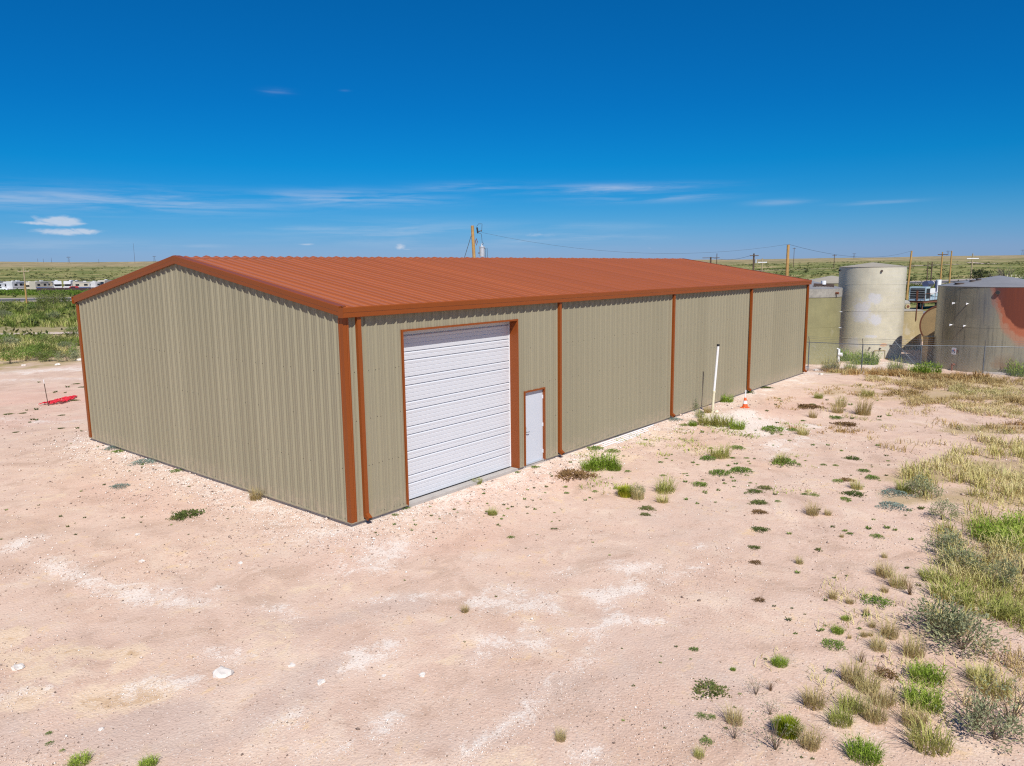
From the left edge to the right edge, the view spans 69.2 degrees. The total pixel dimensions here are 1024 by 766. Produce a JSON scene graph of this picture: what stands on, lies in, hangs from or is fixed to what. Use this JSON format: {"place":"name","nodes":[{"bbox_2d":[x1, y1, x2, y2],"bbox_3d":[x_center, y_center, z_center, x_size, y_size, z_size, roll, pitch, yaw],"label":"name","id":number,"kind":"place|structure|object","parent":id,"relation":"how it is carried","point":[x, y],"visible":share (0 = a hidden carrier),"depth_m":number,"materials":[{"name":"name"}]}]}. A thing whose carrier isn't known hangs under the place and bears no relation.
{"place":"outdoors","nodes":[
{"label":"outdoors","id":0,"kind":"place"},
{"bbox_2d":[0,300,77,327],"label":"brush grass","id":1,"kind":"structure","parent":0,"point":[23,316],"depth_m":102.54,"materials":[{"name":"green plant"}]},
{"bbox_2d":[0,331,79,360],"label":"brush grass","id":2,"kind":"structure","parent":0,"point":[22,338],"depth_m":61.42,"materials":[{"name":"green plant"}]},
{"bbox_2d":[0,277,1021,301],"bbox_3d":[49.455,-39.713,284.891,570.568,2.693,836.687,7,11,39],"label":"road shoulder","id":3,"kind":"object","parent":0,"point":[906,281],"visible":0.07,"depth_m":231.96},
{"bbox_2d":[0,255,1023,765],"bbox_3d":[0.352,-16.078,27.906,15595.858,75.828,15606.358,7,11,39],"label":"ground","id":4,"kind":"structure","parent":0,"point":[622,645],"depth_m":13.37,"materials":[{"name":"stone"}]},
{"bbox_2d":[29,296,54,310],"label":"olive shrub","id":5,"kind":"object","parent":4,"relation":"on","point":[42,304],"visible":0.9,"depth_m":119.33,"materials":[{"name":"green plant"}]},
{"bbox_2d":[0,289,86,294],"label":"roadside grass","id":6,"kind":"structure","parent":4,"relation":"on","point":[29,291],"depth_m":236.77,"materials":[{"name":"green plant"}]},
{"bbox_2d":[34,287,72,303],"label":"mesquite bush","id":7,"kind":"object","parent":4,"relation":"on","point":[57,298],"visible":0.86,"depth_m":145.33,"materials":[{"name":"green plant"}]},
{"bbox_2d":[52,348,79,360],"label":"silver shrub","id":8,"kind":"object","parent":4,"relation":"on","point":[73,354],"visible":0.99,"depth_m":49.68,"materials":[{"name":"grey plant"}]},
{"bbox_2d":[63,748,92,765],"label":"green grass tuft","id":9,"kind":"object","parent":4,"relation":"on","point":[82,758],"visible":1,"depth_m":9.06,"materials":[{"name":"plant"}]},
{"bbox_2d":[137,753,160,765],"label":"green grass tuft","id":10,"kind":"object","parent":4,"relation":"on","point":[147,762],"visible":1,"depth_m":8.96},
{"bbox_2d":[171,508,205,520],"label":"mat weed","id":11,"kind":"object","parent":4,"relation":"on","point":[192,512],"visible":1,"depth_m":18.14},
{"bbox_2d":[213,666,233,678],"bbox_3d":[-4.296,4.310,10.991,0.285,0.157,0.285,4,10,30],"label":"rock","id":12,"kind":"object","parent":4,"relation":"on","point":[221,672],"visible":0.99,"depth_m":10.94,"materials":[{"name":"stone"}]},
{"bbox_2d":[71,255,811,526],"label":"steel building","id":13,"kind":"structure","parent":4,"relation":"on","point":[353,391],"depth_m":21.14,"materials":[{"name":"beige"}]},
{"bbox_2d":[403,321,510,500],"bbox_3d":[-1.443,0.506,19.785,0.074,4.490,4.440,7,11,39],"label":"overhead door","id":14,"kind":"structure","parent":13,"relation":"in","point":[458,407],"depth_m":19.71,"materials":[{"name":"white metal"}]},
{"bbox_2d":[526,390,542,463],"bbox_3d":[0.654,1.288,22.034,0.127,2.143,0.909,7,11,39],"label":"entry door","id":15,"kind":"structure","parent":13,"relation":"in","point":[534,403],"depth_m":22.08,"materials":[{"name":"white paint"}]},
{"bbox_2d":[471,225,487,257],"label":"utility pole","id":16,"kind":"object","parent":4,"relation":"on","point":[482,249],"visible":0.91,"depth_m":66.73,"materials":[{"name":"brown wood"}]},
{"bbox_2d":[0,261,1023,344],"bbox_3d":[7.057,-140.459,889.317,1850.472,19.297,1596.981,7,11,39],"label":"scrub","id":17,"kind":"object","parent":4,"relation":"on","point":[91,277],"visible":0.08,"depth_m":426.37,"materials":[{"name":"green plant"}]},
{"bbox_2d":[551,467,597,481],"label":"brown mat weed","id":18,"kind":"object","parent":4,"relation":"on","point":[565,473],"visible":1,"depth_m":21.08,"materials":[{"name":"plant"}]},
{"bbox_2d":[577,458,600,471],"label":"green grass tuft","id":19,"kind":"object","parent":4,"relation":"on","point":[586,467],"visible":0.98,"depth_m":21.62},
{"bbox_2d":[586,451,622,470],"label":"green grass tuft","id":20,"kind":"object","parent":4,"relation":"on","point":[601,461],"visible":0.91,"depth_m":21.79,"materials":[{"name":"plant"}]},
{"bbox_2d":[615,483,635,497],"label":"snakeweed","id":21,"kind":"object","parent":4,"relation":"on","point":[623,491],"visible":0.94,"depth_m":19.31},
{"bbox_2d":[629,479,648,499],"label":"dry grass tuft","id":22,"kind":"object","parent":4,"relation":"on","point":[639,495],"visible":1,"depth_m":19.13,"materials":[{"name":"plant"}]},
{"bbox_2d":[650,471,680,494],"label":"mixed grass tuft","id":23,"kind":"object","parent":4,"relation":"on","point":[663,489],"visible":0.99,"depth_m":19.70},
{"bbox_2d":[575,420,816,494],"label":"weeds","id":24,"kind":"object","parent":4,"relation":"on","point":[644,444],"visible":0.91,"depth_m":24.23,"materials":[{"name":"green plant"}]},
{"bbox_2d":[689,407,720,426],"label":"mixed grass tuft","id":25,"kind":"object","parent":4,"relation":"on","point":[706,421],"visible":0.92,"depth_m":27.41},
{"bbox_2d":[691,678,731,700],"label":"mat weed","id":26,"kind":"object","parent":4,"relation":"on","point":[713,686],"visible":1,"depth_m":10.41,"materials":[{"name":"plant"}]},
{"bbox_2d":[711,344,719,412],"bbox_3d":[8.118,-0.100,29.526,0.338,2.909,0.151,-3,9,-12],"label":"standpipe","id":27,"kind":"object","parent":4,"relation":"on","point":[715,377],"visible":0.86,"depth_m":29.48,"materials":[{"name":"plastic"}]},
{"bbox_2d":[709,441,735,458],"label":"mixed grass tuft","id":28,"kind":"object","parent":4,"relation":"on","point":[722,455],"visible":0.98,"depth_m":22.88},
{"bbox_2d":[712,410,733,427],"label":"mixed grass tuft","id":29,"kind":"object","parent":4,"relation":"on","point":[723,423],"visible":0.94,"depth_m":27.12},
{"bbox_2d":[714,699,751,726],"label":"dry grass tuft","id":30,"kind":"object","parent":4,"relation":"on","point":[739,717],"visible":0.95,"depth_m":9.68,"materials":[{"name":"plant"}]},
{"bbox_2d":[729,419,748,429],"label":"green grass tuft","id":31,"kind":"object","parent":4,"relation":"on","point":[734,425],"visible":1,"depth_m":26.69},
{"bbox_2d":[748,703,804,757],"bbox_3d":[3.219,4.268,9.045,0.638,0.488,0.643,8,12,43],"label":"sparse shrub","id":32,"kind":"object","parent":4,"relation":"on","point":[772,739],"visible":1,"depth_m":9.06,"materials":[{"name":"plant"}]},
{"bbox_2d":[768,653,792,667],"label":"green grass tuft","id":33,"kind":"object","parent":4,"relation":"on","point":[778,662],"visible":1,"depth_m":11.01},
{"bbox_2d":[769,457,801,466],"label":"green weed","id":34,"kind":"object","parent":4,"relation":"on","point":[788,461],"visible":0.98,"depth_m":21.99,"materials":[{"name":"green plant"}]},
{"bbox_2d":[770,712,805,739],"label":"snakeweed","id":35,"kind":"object","parent":4,"relation":"on","point":[789,719],"visible":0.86,"depth_m":9.39,"materials":[{"name":"plant"}]},
{"bbox_2d":[786,716,832,752],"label":"dry grass tuft","id":36,"kind":"object","parent":4,"relation":"on","point":[811,745],"visible":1,"depth_m":9.10,"materials":[{"name":"plant"}]},
{"bbox_2d":[805,499,824,515],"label":"dry grass tuft","id":37,"kind":"object","parent":4,"relation":"on","point":[812,511],"visible":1,"depth_m":17.70,"materials":[{"name":"plant"}]},
{"bbox_2d":[797,681,836,710],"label":"dry grass tuft","id":38,"kind":"object","parent":4,"relation":"on","point":[811,699],"visible":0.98,"depth_m":9.99,"materials":[{"name":"plant"}]},
{"bbox_2d":[806,281,842,364],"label":"storage tank","id":39,"kind":"object","parent":4,"relation":"on","point":[824,310],"visible":0.45,"depth_m":48.15,"materials":[{"name":"beige metal"}]},
{"bbox_2d":[811,276,838,286],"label":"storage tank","id":40,"kind":"object","parent":4,"relation":"on","point":[834,280],"visible":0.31,"depth_m":58.74,"materials":[{"name":"metal"}]},
{"bbox_2d":[821,638,847,650],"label":"green weed","id":41,"kind":"object","parent":4,"relation":"on","point":[826,641],"visible":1,"depth_m":11.60,"materials":[{"name":"green plant"}]},
{"bbox_2d":[767,382,906,434],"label":"weeds","id":42,"kind":"object","parent":4,"relation":"on","point":[839,388],"visible":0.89,"depth_m":32.86,"materials":[{"name":"green plant"}]},
{"bbox_2d":[813,696,861,728],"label":"mixed grass tuft","id":43,"kind":"object","parent":4,"relation":"on","point":[839,717],"visible":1,"depth_m":9.63,"materials":[{"name":"plant"}]},
{"bbox_2d":[827,681,877,714],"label":"mixed grass tuft","id":44,"kind":"object","parent":4,"relation":"on","point":[850,699],"visible":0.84,"depth_m":9.95,"materials":[{"name":"plant"}]},
{"bbox_2d":[835,651,874,685],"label":"dry grass tuft","id":45,"kind":"object","parent":4,"relation":"on","point":[856,668],"visible":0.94,"depth_m":10.61,"materials":[{"name":"plant"}]},
{"bbox_2d":[835,731,892,765],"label":"green grass tuft","id":46,"kind":"object","parent":4,"relation":"on","point":[866,750],"visible":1,"depth_m":8.89,"materials":[{"name":"plant"}]},
{"bbox_2d":[848,397,882,415],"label":"dry grass tuft","id":47,"kind":"object","parent":4,"relation":"on","point":[862,411],"visible":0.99,"depth_m":29.47,"materials":[{"name":"plant"}]},
{"bbox_2d":[846,664,888,695],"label":"dry grass tuft","id":48,"kind":"object","parent":4,"relation":"on","point":[875,683],"visible":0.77,"depth_m":10.36,"materials":[{"name":"plant"}]},
{"bbox_2d":[754,571,988,742],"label":"dry grass","id":49,"kind":"structure","parent":4,"relation":"on","point":[876,651],"depth_m":10.96,"materials":[{"name":"beige plant"}]},
{"bbox_2d":[859,350,883,364],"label":"green grass tuft","id":50,"kind":"object","parent":4,"relation":"on","point":[873,361],"visible":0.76,"depth_m":48.02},
{"bbox_2d":[838,262,907,359],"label":"storage tank","id":51,"kind":"object","parent":4,"relation":"on","point":[873,302],"visible":0.85,"depth_m":50.33,"materials":[{"name":"metal"}]},
{"bbox_2d":[853,685,898,724],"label":"dry grass tuft","id":52,"kind":"object","parent":4,"relation":"on","point":[877,714],"visible":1,"depth_m":9.65,"materials":[{"name":"plant"}]},
{"bbox_2d":[863,626,889,652],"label":"dry grass tuft","id":53,"kind":"object","parent":4,"relation":"on","point":[878,643],"visible":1,"depth_m":11.46,"materials":[{"name":"plant"}]},
{"bbox_2d":[861,595,895,607],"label":"green weed","id":54,"kind":"object","parent":4,"relation":"on","point":[879,599],"visible":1,"depth_m":13.03,"materials":[{"name":"green plant"}]},
{"bbox_2d":[861,680,908,708],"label":"dry grass tuft","id":55,"kind":"object","parent":4,"relation":"on","point":[883,697],"visible":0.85,"depth_m":10.01,"materials":[{"name":"plant"}]},
{"bbox_2d":[871,665,902,680],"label":"brown mat weed","id":56,"kind":"object","parent":4,"relation":"on","point":[891,673],"visible":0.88,"depth_m":10.74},
{"bbox_2d":[873,559,901,578],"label":"dry grass tuft","id":57,"kind":"object","parent":4,"relation":"on","point":[881,572],"visible":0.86,"depth_m":14.22,"materials":[{"name":"plant"}]},
{"bbox_2d":[875,613,904,639],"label":"dry grass tuft","id":58,"kind":"object","parent":4,"relation":"on","point":[887,628],"visible":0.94,"depth_m":11.86,"materials":[{"name":"plant"}]},
{"bbox_2d":[875,501,914,511],"bbox_3d":[9.309,2.970,18.060,0.819,0.125,0.810,-7,11,-34],"label":"sage mat","id":59,"kind":"object","parent":4,"relation":"on","point":[894,503],"visible":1,"depth_m":18.07,"materials":[{"name":"grey plant"}]},
{"bbox_2d":[878,487,916,497],"bbox_3d":[9.794,2.797,19.083,0.835,0.140,0.916,-5,10,-24],"label":"sage mat","id":60,"kind":"object","parent":4,"relation":"on","point":[899,492],"visible":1,"depth_m":19.09,"materials":[{"name":"grey plant"}]},
{"bbox_2d":[883,563,913,589],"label":"dry grass tuft","id":61,"kind":"object","parent":4,"relation":"on","point":[896,580],"visible":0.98,"depth_m":13.78,"materials":[{"name":"plant"}]},
{"bbox_2d":[819,390,985,463],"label":"dry grass","id":62,"kind":"structure","parent":4,"relation":"on","point":[885,426],"depth_m":27.24,"materials":[{"name":"beige plant"}]},
{"bbox_2d":[892,473,919,494],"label":"mixed grass tuft","id":63,"kind":"object","parent":4,"relation":"on","point":[900,488],"visible":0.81,"depth_m":19.30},
{"bbox_2d":[902,304,923,349],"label":"storage tank","id":64,"kind":"object","parent":4,"relation":"on","point":[911,322],"visible":0.35,"depth_m":55.11,"materials":[{"name":"beige metal"}]},
{"bbox_2d":[893,696,932,729],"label":"dry grass tuft","id":65,"kind":"object","parent":4,"relation":"on","point":[911,710],"visible":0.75,"depth_m":9.56,"materials":[{"name":"plant"}]},
{"bbox_2d":[805,336,1023,377],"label":"chain link fence","id":66,"kind":"object","parent":4,"relation":"on","point":[900,348],"visible":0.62,"depth_m":42.57,"materials":[{"name":"metal"}]},
{"bbox_2d":[892,627,937,659],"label":"dry grass tuft","id":67,"kind":"object","parent":4,"relation":"on","point":[911,650],"visible":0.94,"depth_m":11.26,"materials":[{"name":"plant"}]},
{"bbox_2d":[905,360,932,373],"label":"green grass tuft","id":68,"kind":"object","parent":4,"relation":"on","point":[923,368],"visible":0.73,"depth_m":39.41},
{"bbox_2d":[895,674,951,714],"bbox_3d":[5.552,4.185,9.927,0.800,0.354,0.806,3,9,21],"label":"green grass tuft","id":69,"kind":"object","parent":4,"relation":"on","point":[937,701],"visible":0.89,"depth_m":9.95,"materials":[{"name":"plant"}]},
{"bbox_2d":[908,280,941,309],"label":"pump trailer","id":70,"kind":"object","parent":4,"relation":"on","point":[921,296],"visible":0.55,"depth_m":105.08,"materials":[{"name":"metal"}]},
{"bbox_2d":[904,469,945,498],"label":"silver shrub","id":71,"kind":"object","parent":4,"relation":"on","point":[923,484],"visible":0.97,"depth_m":18.95,"materials":[{"name":"grey plant"}]},
{"bbox_2d":[900,657,956,687],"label":"green grass tuft","id":72,"kind":"object","parent":4,"relation":"on","point":[926,672],"visible":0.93,"depth_m":10.53,"materials":[{"name":"plant"}]},
{"bbox_2d":[898,711,967,757],"bbox_3d":[5.075,4.240,9.023,0.947,0.493,0.889,-6,10,-33],"label":"mixed grass tuft","id":73,"kind":"object","parent":4,"relation":"on","point":[933,743],"visible":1,"depth_m":9.07,"materials":[{"name":"plant"}]},
{"bbox_2d":[912,560,963,583],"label":"mixed grass tuft","id":74,"kind":"object","parent":4,"relation":"on","point":[923,575],"visible":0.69,"depth_m":14.12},
{"bbox_2d":[902,589,974,644],"bbox_3d":[6.751,3.717,11.777,0.966,0.764,0.988,-1,9,0],"label":"silver shrub","id":75,"kind":"object","parent":4,"relation":"on","point":[954,609],"visible":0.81,"depth_m":11.81,"materials":[{"name":"grey plant"}]},
{"bbox_2d":[922,524,967,555],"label":"silver shrub","id":76,"kind":"object","parent":4,"relation":"on","point":[954,537],"visible":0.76,"depth_m":15.30,"materials":[{"name":"grey plant"}]},
{"bbox_2d":[926,497,963,521],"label":"silver shrub","id":77,"kind":"object","parent":4,"relation":"on","point":[948,506],"visible":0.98,"depth_m":17.25,"materials":[{"name":"grey plant"}]},
{"bbox_2d":[915,569,988,604],"bbox_3d":[7.978,3.615,13.343,1.382,0.432,1.298,-7,11,-33],"label":"mixed grass tuft","id":78,"kind":"object","parent":4,"relation":"on","point":[956,589],"visible":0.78,"depth_m":13.37,"materials":[{"name":"plant"}]},
{"bbox_2d":[893,431,1023,525],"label":"dry grass","id":79,"kind":"structure","parent":4,"relation":"on","point":[980,476],"depth_m":20.58,"materials":[{"name":"yellow plant"}]},
{"bbox_2d":[915,589,1005,635],"bbox_3d":[7.204,3.731,12.122,1.310,0.591,1.371,2,9,16],"label":"mixed grass tuft","id":80,"kind":"object","parent":4,"relation":"on","point":[965,610],"visible":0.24,"depth_m":12.21,"materials":[{"name":"plant"}]},
{"bbox_2d":[937,544,990,578],"bbox_3d":[8.795,3.429,14.340,0.859,0.550,1.071,-2,9,-12],"label":"silver shrub","id":81,"kind":"object","parent":4,"relation":"on","point":[972,561],"visible":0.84,"depth_m":14.39,"materials":[{"name":"grey plant"}]},
{"bbox_2d":[916,600,1012,663],"bbox_3d":[6.915,3.716,11.342,1.272,0.858,1.252,3,10,22],"label":"silver shrub","id":82,"kind":"object","parent":4,"relation":"on","point":[965,623],"visible":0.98,"depth_m":11.20,"materials":[{"name":"grey plant"}]},
{"bbox_2d":[921,495,1023,636],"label":"dry grass","id":83,"kind":"structure","parent":4,"relation":"on","point":[985,583],"depth_m":14.21,"materials":[{"name":"green plant"}]},
{"bbox_2d":[926,416,1023,433],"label":"dry grass","id":84,"kind":"structure","parent":4,"relation":"on","point":[1006,428],"depth_m":26.93,"materials":[{"name":"beige plant"}]},
{"bbox_2d":[932,276,1023,372],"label":"storage tank","id":85,"kind":"object","parent":4,"relation":"on","point":[977,312],"visible":0.94,"depth_m":43.26,"materials":[{"name":"grey metal"}]},
{"bbox_2d":[934,667,1023,740],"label":"sparse shrub","id":86,"kind":"object","parent":4,"relation":"on","point":[978,720],"visible":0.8,"depth_m":9.35,"materials":[{"name":"plant"}]},
{"bbox_2d":[954,657,1006,685],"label":"mixed grass tuft","id":87,"kind":"object","parent":4,"relation":"on","point":[972,673],"visible":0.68,"depth_m":10.57,"materials":[{"name":"plant"}]},
{"bbox_2d":[968,267,992,278],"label":"dark tree","id":88,"kind":"object","parent":4,"relation":"on","point":[974,272],"visible":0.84,"depth_m":222.31,"materials":[{"name":"green plant"}]},
{"bbox_2d":[939,583,1022,619],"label":"mixed grass tuft","id":89,"kind":"object","parent":4,"relation":"on","point":[1002,600],"visible":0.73,"depth_m":12.72,"materials":[{"name":"plant"}]},
{"bbox_2d":[949,690,1023,752],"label":"silver shrub","id":90,"kind":"object","parent":4,"relation":"on","point":[1008,724],"visible":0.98,"depth_m":9.16,"materials":[{"name":"grey plant"}]},
{"bbox_2d":[952,632,1023,722],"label":"dry grass","id":91,"kind":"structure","parent":4,"relation":"on","point":[1017,666],"depth_m":10.76,"materials":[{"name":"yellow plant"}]},
{"bbox_2d":[956,648,1023,698],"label":"mixed grass tuft","id":92,"kind":"object","parent":4,"relation":"on","point":[1008,684],"visible":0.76,"depth_m":10.23,"materials":[{"name":"plant"}]},
{"bbox_2d":[963,514,1016,542],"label":"green grass tuft","id":93,"kind":"object","parent":4,"relation":"on","point":[987,527],"visible":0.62,"depth_m":16.14,"materials":[{"name":"plant"}]},
{"bbox_2d":[970,536,1020,567],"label":"sparse shrub","id":94,"kind":"object","parent":4,"relation":"on","point":[986,550],"visible":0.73,"depth_m":14.73,"materials":[{"name":"plant"}]},
{"bbox_2d":[972,664,1023,742],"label":"sparse shrub","id":95,"kind":"object","parent":4,"relation":"on","point":[1015,713],"visible":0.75,"depth_m":9.48,"materials":[{"name":"plant"}]},
{"bbox_2d":[982,554,1020,586],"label":"silver shrub","id":96,"kind":"object","parent":4,"relation":"on","point":[1012,572],"visible":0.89,"depth_m":13.64,"materials":[{"name":"grey plant"}]},
{"bbox_2d":[979,593,1023,624],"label":"mixed grass tuft","id":97,"kind":"object","parent":4,"relation":"on","point":[1018,614],"visible":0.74,"depth_m":12.54,"materials":[{"name":"plant"}]},
{"bbox_2d":[981,520,1023,553],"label":"green grass tuft","id":98,"kind":"object","parent":4,"relation":"on","point":[1013,531],"visible":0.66,"depth_m":15.64,"materials":[{"name":"plant"}]},
{"bbox_2d":[996,508,1023,533],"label":"green grass tuft","id":99,"kind":"object","parent":4,"relation":"on","point":[1006,517],"visible":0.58,"depth_m":16.69,"materials":[{"name":"plant"}]},
{"bbox_2d":[1002,358,1023,376],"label":"green grass tuft","id":100,"kind":"object","parent":4,"relation":"on","point":[1019,372],"visible":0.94,"depth_m":42.12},
{"bbox_2d":[0,0,1023,261],"label":"sky","id":101,"kind":"structure","parent":0,"point":[687,129],"materials":[{"name":"blue"}]},
{"bbox_2d":[821,364,994,383],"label":"dry grass","id":102,"kind":"structure","parent":0,"point":[872,371],"depth_m":39.16,"materials":[{"name":"beige plant"}]},
{"bbox_2d":[921,336,933,364],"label":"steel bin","id":103,"kind":"object","parent":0,"point":[930,349],"visible":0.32,"depth_m":47.38,"materials":[{"name":"metal"}]},
{"bbox_2d":[919,306,936,336],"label":"horizontal tank","id":104,"kind":"object","parent":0,"point":[927,323],"visible":0.26,"depth_m":51.62,"materials":[{"name":"brown metal"}]},
{"bbox_2d":[861,370,1023,419],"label":"dry grass","id":105,"kind":"structure","parent":0,"point":[926,384],"depth_m":33.94,"materials":[{"name":"yellow plant"}]},
{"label":"lot surface","id":106,"kind":"structure","parent":0,"visible":0},
{"bbox_2d":[6,280,27,289],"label":"motorhome","id":107,"kind":"object","parent":106,"relation":"on","point":[16,284],"visible":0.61,"depth_m":271.83,"materials":[{"name":"white metal"}]},
{"bbox_2d":[29,280,51,289],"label":"motorhome","id":108,"kind":"object","parent":106,"relation":"on","point":[35,285],"visible":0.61,"depth_m":271.12,"materials":[{"name":"white metal"}]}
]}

